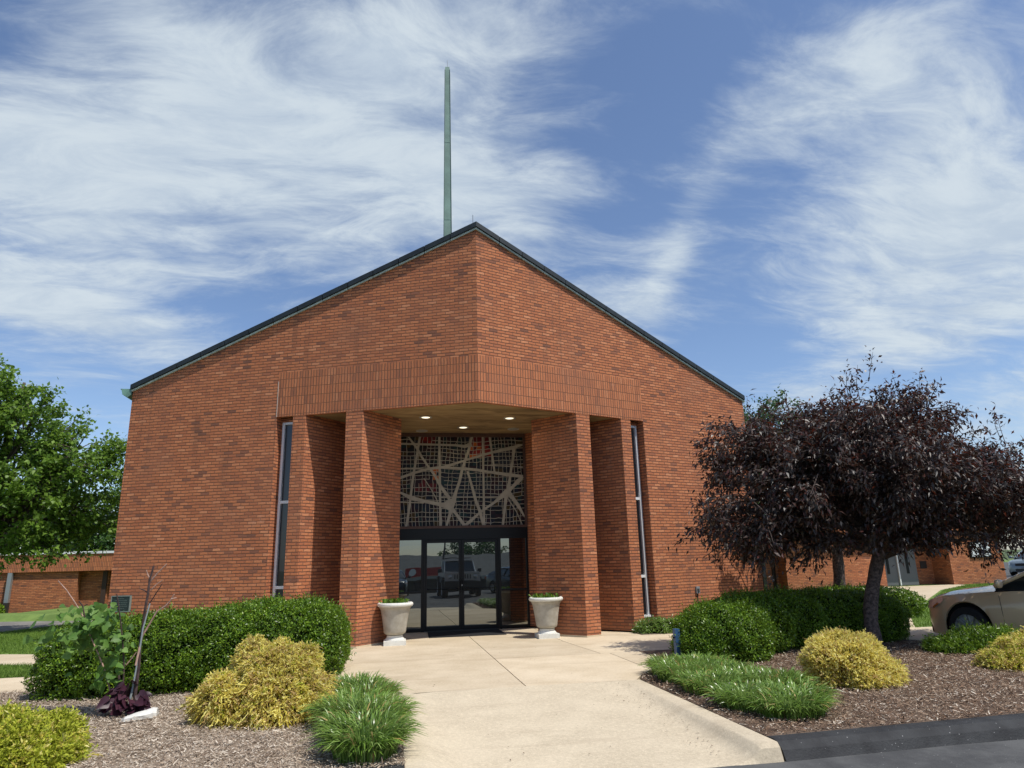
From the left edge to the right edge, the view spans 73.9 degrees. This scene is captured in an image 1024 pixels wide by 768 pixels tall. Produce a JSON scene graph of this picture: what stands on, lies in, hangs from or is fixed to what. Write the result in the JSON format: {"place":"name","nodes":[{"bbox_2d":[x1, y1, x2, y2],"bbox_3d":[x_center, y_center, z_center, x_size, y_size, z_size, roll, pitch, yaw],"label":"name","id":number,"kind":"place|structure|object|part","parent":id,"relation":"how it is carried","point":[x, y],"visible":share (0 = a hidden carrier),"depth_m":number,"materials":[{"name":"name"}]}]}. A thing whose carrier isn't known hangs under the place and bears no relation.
{"place":"outdoors","nodes":[
{"label":"outdoors","id":0,"kind":"place"},
{"bbox_2d":[0,654,37,665],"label":"walk","id":1,"kind":"structure","parent":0,"point":[9,659],"depth_m":13.23,"materials":[{"name":"concrete"}]},
{"bbox_2d":[0,624,71,653],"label":"grass","id":2,"kind":"structure","parent":0,"point":[8,638],"depth_m":16.93,"materials":[{"name":"green plant"}]},
{"bbox_2d":[0,620,92,631],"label":"drive","id":3,"kind":"structure","parent":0,"point":[10,626],"depth_m":22.24,"materials":[{"name":"grey concrete"}]},
{"bbox_2d":[0,606,107,621],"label":"grass bank","id":4,"kind":"structure","parent":0,"point":[50,614],"depth_m":24.21,"materials":[{"name":"green plant"}]},
{"bbox_2d":[0,603,5,612],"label":"shrub","id":5,"kind":"object","parent":4,"relation":"on","point":[2,608],"visible":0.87,"depth_m":28.39,"materials":[{"name":"green plant"}]},
{"bbox_2d":[0,669,331,693],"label":"walk","id":6,"kind":"structure","parent":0,"point":[9,684],"depth_m":10.17,"materials":[{"name":"concrete"}]},
{"bbox_2d":[0,672,410,767],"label":"mulch bed","id":7,"kind":"object","parent":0,"point":[250,764],"visible":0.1,"depth_m":6.33,"materials":[{"name":"brown wood"}]},
{"bbox_2d":[0,698,102,767],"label":"lime cypress shrub","id":8,"kind":"object","parent":7,"relation":"on","point":[41,738],"visible":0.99,"depth_m":5.83,"materials":[{"name":"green plant"}]},
{"bbox_2d":[23,564,176,714],"bbox_3d":[-4.861,2.999,8.016,1.573,1.674,0.732,5,-16,-24],"label":"redbud sapling","id":9,"kind":"object","parent":7,"relation":"on","point":[83,633],"visible":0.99,"depth_m":7.94,"materials":[{"name":"green plant"}]},
{"bbox_2d":[96,678,151,715],"bbox_3d":[-4.435,3.602,7.825,0.581,0.404,0.466,1,-15,-10],"label":"purple heart plant","id":10,"kind":"object","parent":7,"relation":"on","point":[116,704],"visible":0.96,"depth_m":7.74,"materials":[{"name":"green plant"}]},
{"bbox_2d":[119,707,158,721],"bbox_3d":[-4.124,3.655,7.530,0.374,0.119,0.212,3,-15,-18],"label":"rock","id":11,"kind":"object","parent":7,"relation":"on","point":[150,713],"visible":0.81,"depth_m":7.48,"materials":[{"name":"white stone"}]},
{"bbox_2d":[17,591,356,702],"bbox_3d":[-4.380,3.730,9.885,4.552,1.336,2.121,7,-17,-31],"label":"boxwood hedge","id":12,"kind":"object","parent":7,"relation":"on","point":[182,650],"visible":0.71,"depth_m":9.23,"materials":[{"name":"green plant"}]},
{"bbox_2d":[175,632,341,731],"bbox_3d":[-2.638,3.328,7.532,1.651,1.102,1.560,-11,-17,32],"label":"gold cypress shrub","id":13,"kind":"object","parent":7,"relation":"on","point":[277,681],"visible":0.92,"depth_m":7.24,"materials":[{"name":"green plant"}]},
{"bbox_2d":[314,671,408,703],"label":"ornamental grass","id":14,"kind":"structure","parent":7,"relation":"on","point":[366,683],"depth_m":8.18,"materials":[{"name":"green plant"}]},
{"bbox_2d":[296,687,427,765],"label":"ornamental grass","id":15,"kind":"object","parent":7,"relation":"on","point":[357,728],"depth_m":6.01,"materials":[{"name":"green plant"}]},
{"bbox_2d":[335,627,672,693],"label":"entrance plaza","id":16,"kind":"structure","parent":0,"point":[419,662],"depth_m":11.40,"materials":[{"name":"concrete"}]},
{"bbox_2d":[377,598,412,645],"bbox_3d":[-2.424,4.913,14.099,0.744,0.916,0.744,1,-15,-10],"label":"planter urn","id":17,"kind":"object","parent":16,"relation":"on","point":[394,613],"visible":1,"depth_m":13.89,"materials":[{"name":"stone"}]},
{"bbox_2d":[428,629,506,637],"bbox_3d":[-1.078,5.782,15.775,1.760,0.012,1.240,1,-15,-10],"label":"door mat","id":18,"kind":"object","parent":16,"relation":"on","point":[464,633],"depth_m":15.67,"materials":[{"name":"black rubber"}]},
{"bbox_2d":[529,592,562,638],"bbox_3d":[0.733,4.976,14.660,0.761,0.917,0.744,1,-15,-10],"label":"planter urn","id":19,"kind":"object","parent":16,"relation":"on","point":[546,608],"visible":1,"depth_m":14.45,"materials":[{"name":"stone"}]},
{"bbox_2d":[1,560,1010,677],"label":"front lawn","id":20,"kind":"structure","parent":0,"point":[929,621],"depth_m":19.13,"materials":[{"name":"green plant"}]},
{"bbox_2d":[0,662,34,677],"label":"grass","id":21,"kind":"structure","parent":20,"relation":"on","point":[8,669],"depth_m":11.47,"materials":[{"name":"green plant"}]},
{"bbox_2d":[0,353,126,578],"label":"maple tree","id":22,"kind":"object","parent":20,"relation":"on","point":[54,471],"visible":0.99,"depth_m":19.62,"materials":[{"name":"green plant"}]},
{"bbox_2d":[10,475,116,552],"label":"distant tree","id":23,"kind":"object","parent":20,"relation":"on","point":[61,517],"depth_m":43.05,"materials":[{"name":"green plant"}]},
{"bbox_2d":[48,480,121,551],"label":"distant tree","id":24,"kind":"object","parent":20,"relation":"on","point":[100,540],"visible":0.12,"depth_m":40.97,"materials":[{"name":"green plant"}]},
{"bbox_2d":[742,383,811,487],"bbox_3d":[11.696,4.249,28.695,6.610,8.968,4.626,1,-15,-10],"label":"green tree","id":25,"kind":"object","parent":20,"relation":"on","point":[782,392],"visible":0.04,"depth_m":29.62,"materials":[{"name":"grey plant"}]},
{"bbox_2d":[808,580,927,618],"bbox_3d":[8.678,5.425,16.985,3.994,1.114,2.217,9,-18,-35],"label":"bush","id":26,"kind":"object","parent":20,"relation":"on","point":[908,597],"visible":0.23,"depth_m":16.87,"materials":[{"name":"green plant"}]},
{"bbox_2d":[756,518,1006,589],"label":"brick classroom wing","id":27,"kind":"structure","parent":20,"relation":"on","point":[923,570],"depth_m":32.57,"materials":[{"name":"brown brick"}]},
{"bbox_2d":[761,544,767,589],"bbox_3d":[11.740,8.404,31.841,0.160,2.400,0.060,1,-15,-10],"label":"slot window","id":28,"kind":"structure","parent":27,"relation":"in","point":[764,582],"depth_m":31.63,"materials":[{"name":"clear glass"}]},
{"bbox_2d":[770,555,776,588],"bbox_3d":[12.232,8.414,31.928,0.160,2.400,0.060,1,-15,-10],"label":"slot window","id":29,"kind":"structure","parent":27,"relation":"in","point":[773,571],"depth_m":31.77,"materials":[{"name":"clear glass"}]},
{"bbox_2d":[884,556,899,585],"bbox_3d":[18.063,8.447,32.842,1.000,2.480,0.075,1,-15,-10],"label":"entry door","id":30,"kind":"structure","parent":27,"relation":"in","point":[892,575],"depth_m":32.70,"materials":[{"name":"grey paint"}]},
{"bbox_2d":[897,549,918,584],"bbox_3d":[19.106,8.468,33.028,0.980,2.480,0.075,1,-15,-10],"label":"entry door","id":31,"kind":"structure","parent":27,"relation":"in","point":[909,576],"depth_m":32.86,"materials":[{"name":"grey paint"}]},
{"bbox_2d":[0,0,1023,549],"label":"sky","id":32,"kind":"structure","parent":0,"point":[773,192],"materials":[{"name":"blue"}]},
{"bbox_2d":[399,680,783,767],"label":"entrance ramp","id":33,"kind":"structure","parent":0,"point":[608,729],"depth_m":6.83,"materials":[{"name":"concrete"}]},
{"bbox_2d":[636,632,672,634],"bbox_3d":[5.473,5.848,16.294,5.880,0.200,2.580,1,-15,-10],"label":"wall bed","id":34,"kind":"object","parent":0,"point":[652,633],"visible":0.12,"depth_m":14.69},
{"bbox_2d":[630,614,684,633],"bbox_3d":[4.090,5.294,15.102,2.968,0.556,1.096,1,-15,-10],"label":"groundcover plant","id":35,"kind":"object","parent":34,"relation":"on","point":[660,624],"visible":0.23,"depth_m":14.83,"materials":[{"name":"green plant"}]},
{"bbox_2d":[723,482,924,588],"bbox_3d":[8.055,3.810,17.476,5.720,4.341,3.139,1,-15,-10],"label":"purple plum tree","id":36,"kind":"object","parent":34,"relation":"on","point":[838,566],"visible":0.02,"depth_m":17.00,"materials":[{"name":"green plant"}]},
{"bbox_2d":[639,639,1023,736],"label":"mulch bed","id":37,"kind":"object","parent":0,"point":[654,652],"visible":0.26,"depth_m":7.47,"materials":[{"name":"brown wood"}]},
{"bbox_2d":[672,628,680,656],"bbox_3d":[2.606,4.107,10.655,0.195,0.520,0.105,1,-15,-10],"label":"blue post","id":38,"kind":"object","parent":37,"relation":"on","point":[676,639],"visible":0.46,"depth_m":10.64,"materials":[{"name":"metal"}]},
{"bbox_2d":[637,651,755,683],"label":"ornamental grass","id":39,"kind":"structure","parent":37,"relation":"on","point":[665,667],"depth_m":9.30,"materials":[{"name":"green plant"}]},
{"bbox_2d":[668,594,779,663],"bbox_3d":[3.353,3.920,10.898,1.807,1.102,1.526,1,-15,-10],"label":"boxwood bush","id":40,"kind":"object","parent":37,"relation":"on","point":[728,627],"visible":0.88,"depth_m":10.45,"materials":[{"name":"green plant"}]},
{"bbox_2d":[668,661,820,697],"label":"ornamental grass","id":41,"kind":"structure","parent":37,"relation":"on","point":[692,682],"depth_m":8.26,"materials":[{"name":"green plant"}]},
{"bbox_2d":[696,675,843,720],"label":"ornamental grass","id":42,"kind":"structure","parent":37,"relation":"on","point":[793,700],"depth_m":7.10,"materials":[{"name":"green plant"}]},
{"bbox_2d":[701,581,913,653],"bbox_3d":[5.306,4.219,12.332,4.556,1.251,1.630,5,-16,-24],"label":"boxwood hedge","id":43,"kind":"object","parent":37,"relation":"on","point":[798,616],"visible":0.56,"depth_m":11.99,"materials":[{"name":"green plant"}]},
{"bbox_2d":[668,345,1023,647],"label":"purple plum tree","id":44,"kind":"object","parent":37,"relation":"on","point":[933,489],"visible":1,"depth_m":11.64,"materials":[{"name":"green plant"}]},
{"bbox_2d":[795,625,912,690],"bbox_3d":[4.264,3.511,8.630,1.320,0.842,1.268,12,-20,-41],"label":"gold cypress shrub","id":45,"kind":"object","parent":37,"relation":"on","point":[857,660],"visible":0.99,"depth_m":8.32,"materials":[{"name":"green plant"}]},
{"bbox_2d":[919,617,1019,655],"bbox_3d":[7.508,4.079,10.977,1.857,0.630,1.186,1,-15,-10],"label":"juniper","id":46,"kind":"object","parent":37,"relation":"on","point":[963,639],"visible":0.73,"depth_m":10.82,"materials":[{"name":"green plant"}]},
{"bbox_2d":[968,625,1023,671],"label":"gold cypress shrub","id":47,"kind":"object","parent":37,"relation":"on","point":[1006,651],"visible":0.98,"depth_m":9.36,"materials":[{"name":"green plant"}]},
{"bbox_2d":[713,739,1023,767],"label":"parking lot","id":48,"kind":"structure","parent":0,"point":[1004,754],"depth_m":5.84,"materials":[{"name":"grey asphalt"}]},
{"bbox_2d":[361,764,403,767],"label":"kerb","id":49,"kind":"structure","parent":48,"relation":"on","point":[394,766],"depth_m":5.53,"materials":[{"name":"concrete"}]},
{"bbox_2d":[888,584,964,627],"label":"diagonal walk","id":50,"kind":"structure","parent":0,"point":[928,591],"depth_m":29.12,"materials":[{"name":"concrete"}]},
{"bbox_2d":[903,627,949,640],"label":"walk","id":51,"kind":"structure","parent":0,"point":[917,632],"depth_m":13.63,"materials":[{"name":"concrete"}]},
{"bbox_2d":[912,582,993,626],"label":"grass","id":52,"kind":"structure","parent":0,"point":[927,613],"depth_m":18.51,"materials":[{"name":"green plant"}]},
{"bbox_2d":[1002,550,1020,559],"bbox_3d":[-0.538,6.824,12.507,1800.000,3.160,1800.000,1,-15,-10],"label":"ground","id":53,"kind":"structure","parent":0,"point":[1004,553],"depth_m":217.93,"materials":[{"name":"green plant"}]},
{"bbox_2d":[0,551,113,612],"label":"brick wing","id":54,"kind":"structure","parent":53,"relation":"on","point":[28,589],"depth_m":29.30,"materials":[{"name":"brown brick"}]},
{"bbox_2d":[107,60,763,647],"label":"church building","id":55,"kind":"structure","parent":53,"relation":"on","point":[473,426],"depth_m":15.44,"materials":[{"name":"brick"}]},
{"bbox_2d":[272,422,292,607],"bbox_3d":[-4.904,2.999,14.742,0.379,4.410,0.080,-5,-15,12],"label":"narrow window","id":56,"kind":"structure","parent":55,"relation":"in","point":[284,478],"depth_m":14.82,"materials":[{"name":"black glass"}]},
{"bbox_2d":[424,540,461,630],"bbox_3d":[-1.694,4.922,16.702,0.907,2.133,0.116,1,-15,-10],"label":"glass door","id":57,"kind":"structure","parent":55,"relation":"in","point":[442,558],"depth_m":16.72,"materials":[{"name":"clear glass"}]},
{"bbox_2d":[400,433,527,528],"bbox_3d":[-1.334,2.466,17.477,3.428,2.420,0.150,1,-15,-10],"label":"stained glass window","id":58,"kind":"structure","parent":55,"relation":"in","point":[465,481],"depth_m":17.47,"materials":[{"name":"black"}]},
{"bbox_2d":[461,539,498,629],"bbox_3d":[-0.791,4.940,16.863,0.908,2.133,0.116,1,-15,-10],"label":"glass door","id":59,"kind":"structure","parent":55,"relation":"in","point":[479,557],"depth_m":16.88,"materials":[{"name":"clear glass"}]},
{"bbox_2d":[631,426,650,616],"bbox_3d":[2.945,3.174,16.117,0.379,4.455,0.130,8,-17,-32],"label":"narrow window","id":60,"kind":"structure","parent":55,"relation":"in","point":[633,428],"depth_m":16.15,"materials":[{"name":"black glass"}]},
{"bbox_2d":[1004,562,1020,577],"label":"parking lot","id":61,"kind":"structure","parent":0,"point":[1008,575],"depth_m":48.78,"materials":[{"name":"grey asphalt"}]},
{"bbox_2d":[1007,550,1023,575],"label":"grey hatchback","id":62,"kind":"object","parent":61,"relation":"on","point":[1016,565],"visible":0.94,"depth_m":39.99,"materials":[{"name":"silver metal"}]},
{"label":"side parking lot","id":63,"kind":"structure","parent":0,"visible":0},
{"bbox_2d":[767,713,1023,761],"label":"kerb","id":64,"kind":"structure","parent":63,"relation":"on","point":[847,742],"depth_m":6.22,"materials":[{"name":"concrete"}]},
{"bbox_2d":[928,571,1023,633],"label":"beige sedan","id":65,"kind":"object","parent":63,"relation":"on","point":[998,601],"visible":0.76,"depth_m":12.12,"materials":[{"name":"beige paint"}]},
{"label":"windows","id":66,"kind":"part","parent":65,"relation":"part of","materials":[{"name":"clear glass"}]}
]}

